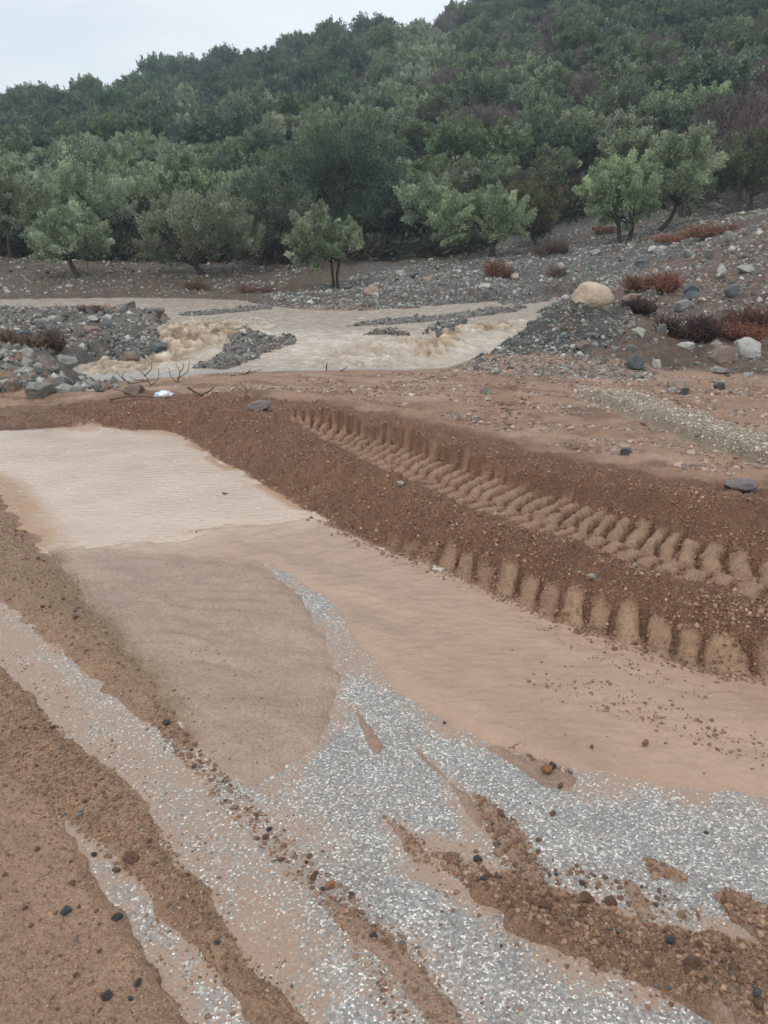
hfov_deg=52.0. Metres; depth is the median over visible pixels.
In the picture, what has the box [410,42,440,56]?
olive tree
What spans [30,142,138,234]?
olive tree
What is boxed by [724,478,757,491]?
rock
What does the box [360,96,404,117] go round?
oak tree
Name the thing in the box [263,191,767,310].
bank gravel
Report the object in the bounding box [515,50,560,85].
olive tree
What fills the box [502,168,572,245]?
brown tree
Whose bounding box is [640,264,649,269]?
rock
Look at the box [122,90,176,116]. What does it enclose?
broadleaf tree
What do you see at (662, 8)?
broadleaf tree
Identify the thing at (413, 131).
broadleaf tree
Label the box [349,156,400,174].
oak tree
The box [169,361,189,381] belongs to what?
dead twig
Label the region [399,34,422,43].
broadleaf tree
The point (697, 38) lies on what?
oak tree
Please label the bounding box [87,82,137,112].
oak tree
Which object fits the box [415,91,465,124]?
broadleaf tree
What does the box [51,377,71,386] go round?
rock
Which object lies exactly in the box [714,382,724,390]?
rock
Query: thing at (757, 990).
pebble
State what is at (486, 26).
broadleaf tree
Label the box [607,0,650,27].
broadleaf tree
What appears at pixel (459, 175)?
olive tree
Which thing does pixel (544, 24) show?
bare tree
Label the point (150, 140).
olive tree
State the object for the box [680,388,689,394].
rock
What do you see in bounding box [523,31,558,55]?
bare tree
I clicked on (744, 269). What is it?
rock
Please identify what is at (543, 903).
clod
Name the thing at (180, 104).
olive tree
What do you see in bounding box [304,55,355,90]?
oak tree
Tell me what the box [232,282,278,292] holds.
dry shrub
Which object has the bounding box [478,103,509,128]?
olive tree
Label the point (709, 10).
oak tree
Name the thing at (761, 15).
broadleaf tree
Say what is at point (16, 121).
oak tree
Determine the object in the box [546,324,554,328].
rock
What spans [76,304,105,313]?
dry shrub
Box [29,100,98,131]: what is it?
oak tree
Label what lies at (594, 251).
rock
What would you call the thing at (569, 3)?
oak tree
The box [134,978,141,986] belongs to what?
pebble
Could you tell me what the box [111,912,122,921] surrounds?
pebble
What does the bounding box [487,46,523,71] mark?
broadleaf tree
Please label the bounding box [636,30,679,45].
bare tree
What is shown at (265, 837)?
clod
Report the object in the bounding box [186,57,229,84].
oak tree
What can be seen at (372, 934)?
pebble
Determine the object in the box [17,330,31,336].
rock
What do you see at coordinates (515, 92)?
olive tree
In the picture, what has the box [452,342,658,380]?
gravel pile
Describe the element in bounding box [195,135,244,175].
olive tree
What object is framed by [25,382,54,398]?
rock
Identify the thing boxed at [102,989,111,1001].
pebble
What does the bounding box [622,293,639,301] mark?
rock
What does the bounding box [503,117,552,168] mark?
oak tree
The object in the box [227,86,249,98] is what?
olive tree
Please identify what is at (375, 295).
rock
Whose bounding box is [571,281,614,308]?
boulder
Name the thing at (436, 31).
broadleaf tree
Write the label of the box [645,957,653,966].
clod
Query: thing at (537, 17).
broadleaf tree
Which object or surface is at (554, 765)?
pebble
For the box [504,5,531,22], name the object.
broadleaf tree
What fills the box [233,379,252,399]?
dead twig
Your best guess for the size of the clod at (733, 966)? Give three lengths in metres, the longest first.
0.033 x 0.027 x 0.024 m
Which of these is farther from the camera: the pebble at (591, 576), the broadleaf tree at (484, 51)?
the broadleaf tree at (484, 51)
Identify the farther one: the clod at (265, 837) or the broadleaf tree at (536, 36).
the broadleaf tree at (536, 36)
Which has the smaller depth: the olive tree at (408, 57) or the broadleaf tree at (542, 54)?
the broadleaf tree at (542, 54)
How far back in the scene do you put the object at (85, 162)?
55.85 m
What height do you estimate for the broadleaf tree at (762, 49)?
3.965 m
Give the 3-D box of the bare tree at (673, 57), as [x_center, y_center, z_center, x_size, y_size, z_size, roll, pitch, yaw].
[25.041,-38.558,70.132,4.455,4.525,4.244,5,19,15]
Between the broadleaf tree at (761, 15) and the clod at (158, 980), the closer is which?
the clod at (158, 980)
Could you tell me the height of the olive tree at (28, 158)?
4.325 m
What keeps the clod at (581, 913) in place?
on the ground at (436, 643)
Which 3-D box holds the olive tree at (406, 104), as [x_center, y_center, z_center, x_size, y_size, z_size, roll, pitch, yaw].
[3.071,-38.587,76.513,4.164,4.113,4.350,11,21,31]
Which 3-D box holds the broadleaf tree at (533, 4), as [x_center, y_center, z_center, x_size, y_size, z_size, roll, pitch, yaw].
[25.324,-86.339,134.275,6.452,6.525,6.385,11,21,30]
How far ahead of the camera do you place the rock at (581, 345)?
12.59 m
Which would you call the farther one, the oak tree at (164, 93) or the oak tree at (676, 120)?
the oak tree at (164, 93)
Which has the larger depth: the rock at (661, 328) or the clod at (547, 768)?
the rock at (661, 328)
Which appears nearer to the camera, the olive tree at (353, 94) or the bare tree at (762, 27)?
the bare tree at (762, 27)
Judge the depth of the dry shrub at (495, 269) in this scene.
36.80 m
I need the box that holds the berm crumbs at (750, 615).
[0,391,767,674]
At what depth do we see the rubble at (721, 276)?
24.65 m
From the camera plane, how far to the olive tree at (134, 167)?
57.29 m
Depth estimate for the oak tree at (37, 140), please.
85.99 m
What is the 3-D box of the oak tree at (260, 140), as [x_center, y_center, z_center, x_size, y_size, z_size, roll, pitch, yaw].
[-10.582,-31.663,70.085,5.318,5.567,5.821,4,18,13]
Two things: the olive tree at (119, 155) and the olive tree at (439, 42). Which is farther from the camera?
the olive tree at (439, 42)
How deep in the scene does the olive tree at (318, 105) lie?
76.58 m
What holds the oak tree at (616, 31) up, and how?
on the ground at (436, 643)
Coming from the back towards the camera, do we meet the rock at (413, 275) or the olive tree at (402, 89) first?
the olive tree at (402, 89)
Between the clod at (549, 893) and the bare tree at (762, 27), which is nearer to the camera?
the clod at (549, 893)
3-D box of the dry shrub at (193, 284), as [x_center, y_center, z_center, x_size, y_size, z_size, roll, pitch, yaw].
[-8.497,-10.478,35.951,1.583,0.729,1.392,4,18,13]
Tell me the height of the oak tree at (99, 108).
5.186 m
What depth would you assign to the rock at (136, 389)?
9.42 m
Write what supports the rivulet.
on the ground at (436, 643)
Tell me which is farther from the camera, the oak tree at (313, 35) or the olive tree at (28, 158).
the oak tree at (313, 35)
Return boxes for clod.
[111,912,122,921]
[112,866,120,872]
[123,850,138,864]
[156,976,160,983]
[262,835,268,839]
[310,873,315,880]
[325,880,334,889]
[483,871,492,878]
[483,883,489,888]
[494,873,504,878]
[498,810,504,816]
[526,897,532,904]
[538,898,550,908]
[541,764,552,774]
[546,890,552,896]
[577,910,584,916]
[579,879,585,885]
[579,891,594,902]
[595,960,603,968]
[605,895,616,905]
[642,739,648,746]
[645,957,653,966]
[661,943,668,950]
[676,949,684,953]
[683,955,700,968]
[684,964,692,973]
[697,940,702,947]
[720,957,727,962]
[724,946,731,952]
[728,963,739,971]
[753,998,766,1009]
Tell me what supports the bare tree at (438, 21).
on the ground at (436, 643)
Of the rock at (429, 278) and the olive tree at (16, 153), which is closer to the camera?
the rock at (429, 278)
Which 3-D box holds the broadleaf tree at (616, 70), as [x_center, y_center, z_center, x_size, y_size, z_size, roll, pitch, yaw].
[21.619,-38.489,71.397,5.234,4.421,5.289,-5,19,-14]
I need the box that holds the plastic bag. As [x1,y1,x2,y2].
[154,390,174,397]
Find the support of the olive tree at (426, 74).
on the ground at (436, 643)
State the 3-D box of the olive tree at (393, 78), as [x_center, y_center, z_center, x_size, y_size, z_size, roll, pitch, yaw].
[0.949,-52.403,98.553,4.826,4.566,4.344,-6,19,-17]
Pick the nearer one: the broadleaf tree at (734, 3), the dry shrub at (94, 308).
the dry shrub at (94, 308)
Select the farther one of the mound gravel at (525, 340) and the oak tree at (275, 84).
the oak tree at (275, 84)
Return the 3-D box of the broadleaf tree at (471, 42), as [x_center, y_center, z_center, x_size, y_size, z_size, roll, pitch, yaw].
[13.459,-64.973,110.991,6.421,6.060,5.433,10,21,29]
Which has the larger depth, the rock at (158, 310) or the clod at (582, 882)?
the rock at (158, 310)
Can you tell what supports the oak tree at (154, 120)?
on the ground at (436, 643)
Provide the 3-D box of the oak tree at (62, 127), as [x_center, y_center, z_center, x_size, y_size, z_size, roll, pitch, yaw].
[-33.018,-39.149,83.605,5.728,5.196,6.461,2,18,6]
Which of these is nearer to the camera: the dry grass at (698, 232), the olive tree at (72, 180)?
the dry grass at (698, 232)
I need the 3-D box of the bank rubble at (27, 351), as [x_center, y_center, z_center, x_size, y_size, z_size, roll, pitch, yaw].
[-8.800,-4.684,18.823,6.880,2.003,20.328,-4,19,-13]
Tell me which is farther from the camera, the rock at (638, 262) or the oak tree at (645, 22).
the oak tree at (645, 22)
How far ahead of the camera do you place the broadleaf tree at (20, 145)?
68.79 m
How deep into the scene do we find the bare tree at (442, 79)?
88.42 m
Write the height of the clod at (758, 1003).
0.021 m
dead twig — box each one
[110,388,155,399]
[116,371,144,383]
[129,366,158,385]
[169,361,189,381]
[187,386,213,395]
[230,369,261,376]
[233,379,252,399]
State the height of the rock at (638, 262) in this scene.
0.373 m
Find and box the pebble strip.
[571,385,767,463]
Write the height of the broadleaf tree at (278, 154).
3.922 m
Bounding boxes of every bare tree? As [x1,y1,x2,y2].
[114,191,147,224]
[428,62,462,85]
[433,9,459,35]
[463,99,517,133]
[479,31,503,39]
[489,57,514,72]
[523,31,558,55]
[535,12,571,30]
[563,68,600,109]
[574,43,594,76]
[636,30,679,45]
[645,50,691,73]
[682,78,767,200]
[707,43,743,64]
[717,110,767,174]
[751,54,767,91]
[755,13,767,33]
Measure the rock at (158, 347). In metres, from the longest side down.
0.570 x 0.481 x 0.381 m
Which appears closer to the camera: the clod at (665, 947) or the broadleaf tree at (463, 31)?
the clod at (665, 947)
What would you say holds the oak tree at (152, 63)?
on the ground at (436, 643)
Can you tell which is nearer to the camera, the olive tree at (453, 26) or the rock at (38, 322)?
the rock at (38, 322)
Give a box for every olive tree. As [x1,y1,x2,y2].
[0,151,33,169]
[0,152,36,178]
[0,164,46,258]
[1,147,34,161]
[1,167,49,217]
[9,200,51,230]
[18,196,115,276]
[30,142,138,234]
[30,146,42,152]
[42,135,111,166]
[48,138,86,154]
[51,131,101,150]
[61,200,117,226]
[88,140,138,167]
[89,152,166,217]
[93,135,140,160]
[103,130,143,148]
[115,162,149,175]
[121,174,169,218]
[130,127,182,150]
[132,180,264,274]
[135,139,185,159]
[154,144,211,176]
[157,168,203,191]
[168,94,203,112]
[170,91,201,103]
[170,101,196,114]
[173,112,189,144]
[174,82,204,107]
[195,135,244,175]
[211,169,240,187]
[219,162,270,192]
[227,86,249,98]
[236,115,291,142]
[249,72,278,96]
[264,87,290,105]
[266,110,304,144]
[281,198,365,288]
[291,107,336,134]
[296,95,340,130]
[338,86,369,110]
[340,100,375,125]
[354,78,397,104]
[367,47,394,61]
[376,106,413,134]
[380,70,399,84]
[384,78,417,94]
[386,84,417,100]
[390,156,415,177]
[392,36,430,63]
[392,91,415,100]
[393,176,450,250]
[394,43,425,67]
[395,93,433,118]
[400,61,440,84]
[400,62,425,75]
[403,19,430,31]
[405,18,434,39]
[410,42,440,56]
[414,17,431,28]
[415,41,455,68]
[415,170,452,204]
[422,36,451,48]
[423,29,450,44]
[423,152,479,193]
[426,181,537,256]
[433,15,462,34]
[434,83,462,106]
[463,152,521,189]
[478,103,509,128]
[501,63,529,81]
[504,77,539,108]
[513,89,558,122]
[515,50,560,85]
[555,106,612,137]
[571,147,664,243]
[596,124,656,165]
[599,108,660,147]
[625,89,678,142]
[642,126,729,230]
[665,119,724,217]
[672,80,733,110]
[711,125,767,210]
[749,90,767,116]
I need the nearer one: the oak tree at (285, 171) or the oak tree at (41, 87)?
the oak tree at (285, 171)
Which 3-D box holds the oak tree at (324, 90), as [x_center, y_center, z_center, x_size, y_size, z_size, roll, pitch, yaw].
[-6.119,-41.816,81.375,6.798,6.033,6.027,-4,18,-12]
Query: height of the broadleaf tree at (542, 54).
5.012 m
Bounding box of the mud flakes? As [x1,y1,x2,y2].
[205,365,767,479]
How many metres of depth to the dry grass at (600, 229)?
45.51 m
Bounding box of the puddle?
[0,427,334,554]
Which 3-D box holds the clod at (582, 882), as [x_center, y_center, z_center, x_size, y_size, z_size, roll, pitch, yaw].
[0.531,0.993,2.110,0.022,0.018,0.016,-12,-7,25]
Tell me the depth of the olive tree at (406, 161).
57.54 m
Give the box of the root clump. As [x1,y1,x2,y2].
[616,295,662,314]
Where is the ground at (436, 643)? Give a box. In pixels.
[0,1,767,1023]
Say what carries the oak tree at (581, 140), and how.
on the ground at (436, 643)
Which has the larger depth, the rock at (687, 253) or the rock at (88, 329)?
the rock at (687, 253)
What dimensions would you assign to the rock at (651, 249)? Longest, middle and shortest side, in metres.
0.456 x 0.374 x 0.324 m
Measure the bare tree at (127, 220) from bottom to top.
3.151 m
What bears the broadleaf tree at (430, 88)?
on the ground at (436, 643)
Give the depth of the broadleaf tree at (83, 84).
131.67 m
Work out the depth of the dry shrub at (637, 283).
21.47 m
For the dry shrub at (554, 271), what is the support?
on the ground at (436, 643)
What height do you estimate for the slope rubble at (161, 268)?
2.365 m
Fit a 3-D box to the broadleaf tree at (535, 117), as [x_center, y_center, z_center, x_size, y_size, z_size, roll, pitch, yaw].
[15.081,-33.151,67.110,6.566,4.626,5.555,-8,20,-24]
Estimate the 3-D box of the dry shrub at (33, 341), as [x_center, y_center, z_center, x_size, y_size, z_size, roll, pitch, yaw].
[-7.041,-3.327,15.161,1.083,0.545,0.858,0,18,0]
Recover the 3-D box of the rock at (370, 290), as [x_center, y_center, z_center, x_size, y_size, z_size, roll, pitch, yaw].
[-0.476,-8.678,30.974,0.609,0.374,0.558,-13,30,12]
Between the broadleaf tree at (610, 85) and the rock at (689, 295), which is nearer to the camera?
the rock at (689, 295)
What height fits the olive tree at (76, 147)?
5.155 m
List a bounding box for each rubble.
[0,254,326,295]
[0,302,166,384]
[494,225,767,314]
[557,221,767,377]
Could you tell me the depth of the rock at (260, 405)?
7.58 m
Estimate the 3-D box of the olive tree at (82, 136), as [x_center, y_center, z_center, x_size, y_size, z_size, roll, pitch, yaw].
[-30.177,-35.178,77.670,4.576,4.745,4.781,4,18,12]
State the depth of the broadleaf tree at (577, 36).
86.34 m
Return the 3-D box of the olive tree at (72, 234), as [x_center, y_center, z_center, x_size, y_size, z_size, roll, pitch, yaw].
[-15.316,-13.179,38.079,4.333,4.179,3.617,-10,20,-27]
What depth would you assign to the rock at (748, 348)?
12.75 m
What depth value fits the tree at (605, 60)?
76.54 m
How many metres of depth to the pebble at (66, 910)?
1.98 m
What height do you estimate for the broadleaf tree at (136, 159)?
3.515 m
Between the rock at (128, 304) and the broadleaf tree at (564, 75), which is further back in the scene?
the broadleaf tree at (564, 75)
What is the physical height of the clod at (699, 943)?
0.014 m
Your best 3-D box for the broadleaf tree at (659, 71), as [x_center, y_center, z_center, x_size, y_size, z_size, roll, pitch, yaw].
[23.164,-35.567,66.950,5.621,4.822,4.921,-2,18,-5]
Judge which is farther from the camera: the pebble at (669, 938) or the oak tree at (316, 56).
the oak tree at (316, 56)
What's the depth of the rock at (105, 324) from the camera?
19.26 m
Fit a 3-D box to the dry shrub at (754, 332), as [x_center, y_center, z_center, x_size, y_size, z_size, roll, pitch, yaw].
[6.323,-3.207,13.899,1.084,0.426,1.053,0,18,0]
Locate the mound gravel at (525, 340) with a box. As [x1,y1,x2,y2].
[472,295,639,358]
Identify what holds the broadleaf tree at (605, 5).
on the ground at (436, 643)
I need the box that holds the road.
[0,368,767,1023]
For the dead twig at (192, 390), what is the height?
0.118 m
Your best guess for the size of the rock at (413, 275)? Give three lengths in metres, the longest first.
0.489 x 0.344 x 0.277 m
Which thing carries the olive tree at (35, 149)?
on the ground at (436, 643)
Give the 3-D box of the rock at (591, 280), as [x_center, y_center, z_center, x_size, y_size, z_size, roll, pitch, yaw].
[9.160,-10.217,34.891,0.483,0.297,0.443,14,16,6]
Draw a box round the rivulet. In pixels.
[582,401,765,466]
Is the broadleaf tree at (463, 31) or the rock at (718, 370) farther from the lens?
the broadleaf tree at (463, 31)
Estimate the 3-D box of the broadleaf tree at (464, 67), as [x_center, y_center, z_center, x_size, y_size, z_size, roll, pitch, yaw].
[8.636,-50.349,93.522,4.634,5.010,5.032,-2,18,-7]
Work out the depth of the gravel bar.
19.16 m
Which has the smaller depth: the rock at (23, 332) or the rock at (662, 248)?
the rock at (23, 332)
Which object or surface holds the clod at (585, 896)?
on the ground at (436, 643)
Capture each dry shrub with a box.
[0,328,46,348]
[28,325,71,350]
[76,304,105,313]
[179,276,213,290]
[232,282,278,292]
[482,256,513,276]
[530,235,574,255]
[544,263,569,275]
[613,271,661,290]
[650,270,685,291]
[650,310,737,341]
[711,304,767,327]
[717,320,767,340]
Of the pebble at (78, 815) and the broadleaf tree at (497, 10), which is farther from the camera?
the broadleaf tree at (497, 10)
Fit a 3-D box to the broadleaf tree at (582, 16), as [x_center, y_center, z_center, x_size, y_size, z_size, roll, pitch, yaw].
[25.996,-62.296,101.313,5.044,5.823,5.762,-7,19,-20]
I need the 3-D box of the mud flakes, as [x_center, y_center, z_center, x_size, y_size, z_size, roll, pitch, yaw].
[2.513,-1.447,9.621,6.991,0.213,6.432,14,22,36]
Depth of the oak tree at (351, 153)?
45.25 m
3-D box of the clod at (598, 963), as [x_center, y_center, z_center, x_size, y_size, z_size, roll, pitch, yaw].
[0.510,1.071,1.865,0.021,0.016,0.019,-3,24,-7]
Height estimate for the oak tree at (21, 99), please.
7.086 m
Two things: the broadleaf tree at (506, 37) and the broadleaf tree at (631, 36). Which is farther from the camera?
the broadleaf tree at (506, 37)
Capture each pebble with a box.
[60,905,71,915]
[75,812,81,818]
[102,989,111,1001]
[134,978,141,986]
[162,719,170,725]
[369,931,376,937]
[473,854,482,861]
[549,762,556,769]
[588,573,595,578]
[665,934,674,943]
[753,986,760,996]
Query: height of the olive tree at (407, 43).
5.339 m
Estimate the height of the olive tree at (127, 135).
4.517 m
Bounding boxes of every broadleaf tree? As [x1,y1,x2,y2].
[0,123,30,143]
[0,134,35,158]
[19,148,67,174]
[39,141,82,154]
[68,72,107,96]
[76,111,123,142]
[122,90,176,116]
[128,155,164,171]
[133,144,156,157]
[153,166,229,215]
[157,139,215,157]
[168,102,205,120]
[172,86,205,108]
[204,136,247,158]
[210,154,246,176]
[235,147,284,174]
[243,48,253,55]
[260,150,289,165]
[265,90,314,142]
[291,125,327,145]
[335,143,388,166]
[341,106,388,139]
[354,127,394,145]
[359,21,399,60]
[364,59,401,84]
[388,116,439,158]
[393,166,423,183]
[395,74,427,89]
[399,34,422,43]
[408,152,455,175]
[415,80,453,122]
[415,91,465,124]
[420,46,467,72]
[422,114,491,168]
[431,30,453,38]
[436,110,474,128]
[439,0,466,24]
[440,63,471,84]
[443,33,467,54]
[448,50,488,73]
[450,1,483,27]
[451,65,510,126]
[451,73,486,113]
[455,26,465,39]
[455,46,490,70]
[456,19,480,32]
[458,27,498,57]
[463,13,506,39]
[478,0,517,24]
[478,122,534,177]
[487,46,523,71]
[490,115,533,131]
[493,33,523,50]
[494,67,521,108]
[499,31,552,52]
[501,8,538,29]
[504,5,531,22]
[511,45,551,77]
[516,32,533,40]
[517,0,548,14]
[518,79,567,109]
[522,6,557,25]
[526,93,595,127]
[527,143,583,181]
[531,31,556,53]
[533,61,591,103]
[539,16,577,42]
[540,105,590,131]
[541,49,583,76]
[548,0,564,12]
[551,22,610,76]
[572,3,608,27]
[577,0,607,24]
[583,82,632,116]
[584,0,620,24]
[585,34,645,58]
[585,71,662,120]
[593,57,645,90]
[602,32,650,42]
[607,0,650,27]
[626,60,673,96]
[630,36,689,72]
[643,0,685,27]
[661,39,689,55]
[662,73,685,99]
[671,0,714,26]
[695,14,753,55]
[717,0,752,15]
[728,27,767,57]
[731,8,767,33]
[740,42,767,86]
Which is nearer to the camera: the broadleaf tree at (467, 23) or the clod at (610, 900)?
the clod at (610, 900)
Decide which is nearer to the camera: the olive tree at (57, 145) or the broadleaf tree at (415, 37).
the olive tree at (57, 145)
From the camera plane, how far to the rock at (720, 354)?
12.46 m
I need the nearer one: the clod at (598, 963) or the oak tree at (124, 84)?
the clod at (598, 963)
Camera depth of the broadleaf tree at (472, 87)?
73.53 m
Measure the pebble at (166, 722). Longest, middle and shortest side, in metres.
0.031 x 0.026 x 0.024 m
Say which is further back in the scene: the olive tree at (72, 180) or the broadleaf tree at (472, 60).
the broadleaf tree at (472, 60)
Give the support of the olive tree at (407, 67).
on the ground at (436, 643)
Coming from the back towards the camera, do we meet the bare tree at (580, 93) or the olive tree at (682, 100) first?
the bare tree at (580, 93)
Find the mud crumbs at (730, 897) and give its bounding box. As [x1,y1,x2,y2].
[0,403,767,1023]
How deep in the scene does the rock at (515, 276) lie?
36.71 m
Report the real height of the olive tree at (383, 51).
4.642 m
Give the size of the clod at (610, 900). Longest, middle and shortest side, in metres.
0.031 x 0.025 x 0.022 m
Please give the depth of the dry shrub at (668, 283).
19.97 m
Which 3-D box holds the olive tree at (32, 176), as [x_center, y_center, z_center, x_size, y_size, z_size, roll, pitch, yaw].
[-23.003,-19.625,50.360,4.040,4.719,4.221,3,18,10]
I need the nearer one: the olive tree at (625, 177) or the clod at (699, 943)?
the clod at (699, 943)
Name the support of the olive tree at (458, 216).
on the ground at (436, 643)
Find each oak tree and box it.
[0,88,42,109]
[0,108,45,140]
[1,79,61,94]
[27,84,87,111]
[27,127,52,149]
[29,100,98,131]
[42,118,88,143]
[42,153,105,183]
[51,111,93,126]
[80,103,105,116]
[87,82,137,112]
[95,110,134,120]
[112,75,146,93]
[114,108,175,145]
[120,69,159,82]
[135,51,166,76]
[139,94,186,118]
[150,87,174,100]
[159,51,200,76]
[160,113,225,150]
[185,80,207,98]
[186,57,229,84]
[196,94,266,140]
[199,49,224,60]
[202,41,247,68]
[206,75,255,106]
[223,87,276,115]
[225,157,331,263]
[225,167,279,212]
[242,122,288,154]
[243,50,255,57]
[245,44,294,76]
[251,47,303,81]
[255,73,297,96]
[258,88,284,100]
[262,136,305,156]
[264,43,298,59]
[268,145,362,222]
[274,33,310,59]
[275,29,311,44]
[276,112,416,234]
[279,60,314,92]
[292,77,355,127]
[301,40,354,71]
[303,14,349,44]
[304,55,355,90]
[308,23,354,49]
[316,70,356,91]
[318,32,371,73]
[335,167,432,234]
[339,78,381,96]
[348,10,400,37]
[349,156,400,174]
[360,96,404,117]
[371,134,418,164]
[502,21,540,37]
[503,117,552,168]
[537,117,603,173]
[560,0,585,10]
[584,21,644,39]
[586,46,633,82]
[610,0,648,9]
[621,9,665,35]
[664,16,718,59]
[665,43,764,99]
[669,86,760,134]
[687,0,739,25]
[687,11,750,56]
[735,0,767,24]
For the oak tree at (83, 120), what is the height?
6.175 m
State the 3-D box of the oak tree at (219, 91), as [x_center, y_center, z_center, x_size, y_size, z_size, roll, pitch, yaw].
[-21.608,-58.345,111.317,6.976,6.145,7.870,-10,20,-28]
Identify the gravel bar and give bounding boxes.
[107,296,552,369]
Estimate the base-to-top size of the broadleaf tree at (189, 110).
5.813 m
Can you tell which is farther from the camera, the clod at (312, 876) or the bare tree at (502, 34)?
the bare tree at (502, 34)
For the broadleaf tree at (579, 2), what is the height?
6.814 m
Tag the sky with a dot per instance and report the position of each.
(42, 40)
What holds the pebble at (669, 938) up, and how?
on the ground at (436, 643)
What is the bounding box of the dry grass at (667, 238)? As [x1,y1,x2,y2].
[650,232,686,241]
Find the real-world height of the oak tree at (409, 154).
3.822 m
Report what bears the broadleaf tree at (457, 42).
on the ground at (436, 643)
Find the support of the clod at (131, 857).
on the mud crumbs at (730, 897)
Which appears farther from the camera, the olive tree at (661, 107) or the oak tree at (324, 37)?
the oak tree at (324, 37)
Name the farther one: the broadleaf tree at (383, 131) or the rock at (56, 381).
the broadleaf tree at (383, 131)
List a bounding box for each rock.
[3,379,20,391]
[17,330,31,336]
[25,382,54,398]
[33,319,43,326]
[48,315,61,320]
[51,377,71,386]
[55,354,77,368]
[83,325,102,333]
[87,315,97,321]
[99,322,113,329]
[114,301,135,307]
[121,351,139,360]
[123,384,144,394]
[146,307,164,316]
[149,342,166,352]
[247,400,270,410]
[364,285,379,294]
[372,292,378,299]
[395,270,405,275]
[409,272,417,277]
[421,275,434,280]
[446,259,454,262]
[479,283,491,288]
[481,388,490,394]
[511,273,518,278]
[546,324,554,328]
[558,262,564,268]
[559,334,571,338]
[575,341,589,349]
[586,278,596,281]
[589,249,600,254]
[620,448,630,454]
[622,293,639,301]
[625,344,636,351]
[626,355,643,369]
[634,259,648,265]
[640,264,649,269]
[648,246,656,252]
[652,359,661,368]
[656,324,666,333]
[657,246,667,251]
[667,378,685,389]
[667,387,676,392]
[673,299,694,312]
[677,221,686,224]
[677,342,695,349]
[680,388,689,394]
[683,249,694,257]
[683,284,699,293]
[683,291,700,300]
[702,249,711,257]
[708,345,736,364]
[709,202,720,208]
[712,367,729,373]
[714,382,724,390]
[717,266,725,273]
[722,231,735,243]
[724,285,740,297]
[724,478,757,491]
[733,337,760,359]
[737,265,754,273]
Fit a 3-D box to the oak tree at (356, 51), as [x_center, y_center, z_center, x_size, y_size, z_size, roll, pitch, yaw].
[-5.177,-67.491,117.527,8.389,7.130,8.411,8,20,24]
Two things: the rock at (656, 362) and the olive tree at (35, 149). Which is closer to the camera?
the rock at (656, 362)
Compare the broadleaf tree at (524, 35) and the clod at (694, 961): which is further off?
the broadleaf tree at (524, 35)
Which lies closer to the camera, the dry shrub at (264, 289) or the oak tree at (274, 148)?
the dry shrub at (264, 289)
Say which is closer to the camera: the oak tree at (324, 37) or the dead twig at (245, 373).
the dead twig at (245, 373)
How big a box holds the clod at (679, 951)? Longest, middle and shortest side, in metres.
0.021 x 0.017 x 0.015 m
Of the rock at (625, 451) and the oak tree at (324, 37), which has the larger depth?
the oak tree at (324, 37)
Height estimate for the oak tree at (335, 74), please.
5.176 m
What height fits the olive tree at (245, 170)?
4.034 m
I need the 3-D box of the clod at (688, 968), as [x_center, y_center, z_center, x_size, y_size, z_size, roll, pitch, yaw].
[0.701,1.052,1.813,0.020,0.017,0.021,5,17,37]
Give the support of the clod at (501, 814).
on the ground at (436, 643)
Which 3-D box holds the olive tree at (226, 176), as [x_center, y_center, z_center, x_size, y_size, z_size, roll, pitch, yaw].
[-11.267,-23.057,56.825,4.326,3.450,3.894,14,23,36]
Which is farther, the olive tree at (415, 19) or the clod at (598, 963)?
the olive tree at (415, 19)
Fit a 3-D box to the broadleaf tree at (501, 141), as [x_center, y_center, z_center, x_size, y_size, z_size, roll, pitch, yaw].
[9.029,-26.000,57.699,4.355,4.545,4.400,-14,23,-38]
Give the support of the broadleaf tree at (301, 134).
on the ground at (436, 643)
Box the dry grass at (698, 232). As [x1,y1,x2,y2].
[677,219,746,237]
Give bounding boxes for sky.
[0,0,474,93]
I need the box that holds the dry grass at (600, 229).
[589,224,616,233]
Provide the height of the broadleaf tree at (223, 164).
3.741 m
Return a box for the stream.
[0,297,558,375]
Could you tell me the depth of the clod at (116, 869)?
2.15 m
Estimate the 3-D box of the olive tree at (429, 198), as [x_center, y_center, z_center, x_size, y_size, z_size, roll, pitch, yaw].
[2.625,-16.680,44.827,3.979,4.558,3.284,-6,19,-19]
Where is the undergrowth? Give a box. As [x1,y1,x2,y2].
[0,20,767,265]
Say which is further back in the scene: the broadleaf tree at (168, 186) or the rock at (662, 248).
the broadleaf tree at (168, 186)
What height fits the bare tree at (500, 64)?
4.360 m
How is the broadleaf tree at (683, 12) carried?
on the ground at (436, 643)
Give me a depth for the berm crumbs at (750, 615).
4.64 m
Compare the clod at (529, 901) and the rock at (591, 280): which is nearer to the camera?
the clod at (529, 901)
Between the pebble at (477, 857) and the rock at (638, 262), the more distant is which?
the rock at (638, 262)
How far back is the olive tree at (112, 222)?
48.59 m
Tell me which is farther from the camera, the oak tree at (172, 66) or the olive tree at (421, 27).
the oak tree at (172, 66)
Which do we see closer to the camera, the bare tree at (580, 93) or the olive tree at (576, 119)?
the olive tree at (576, 119)

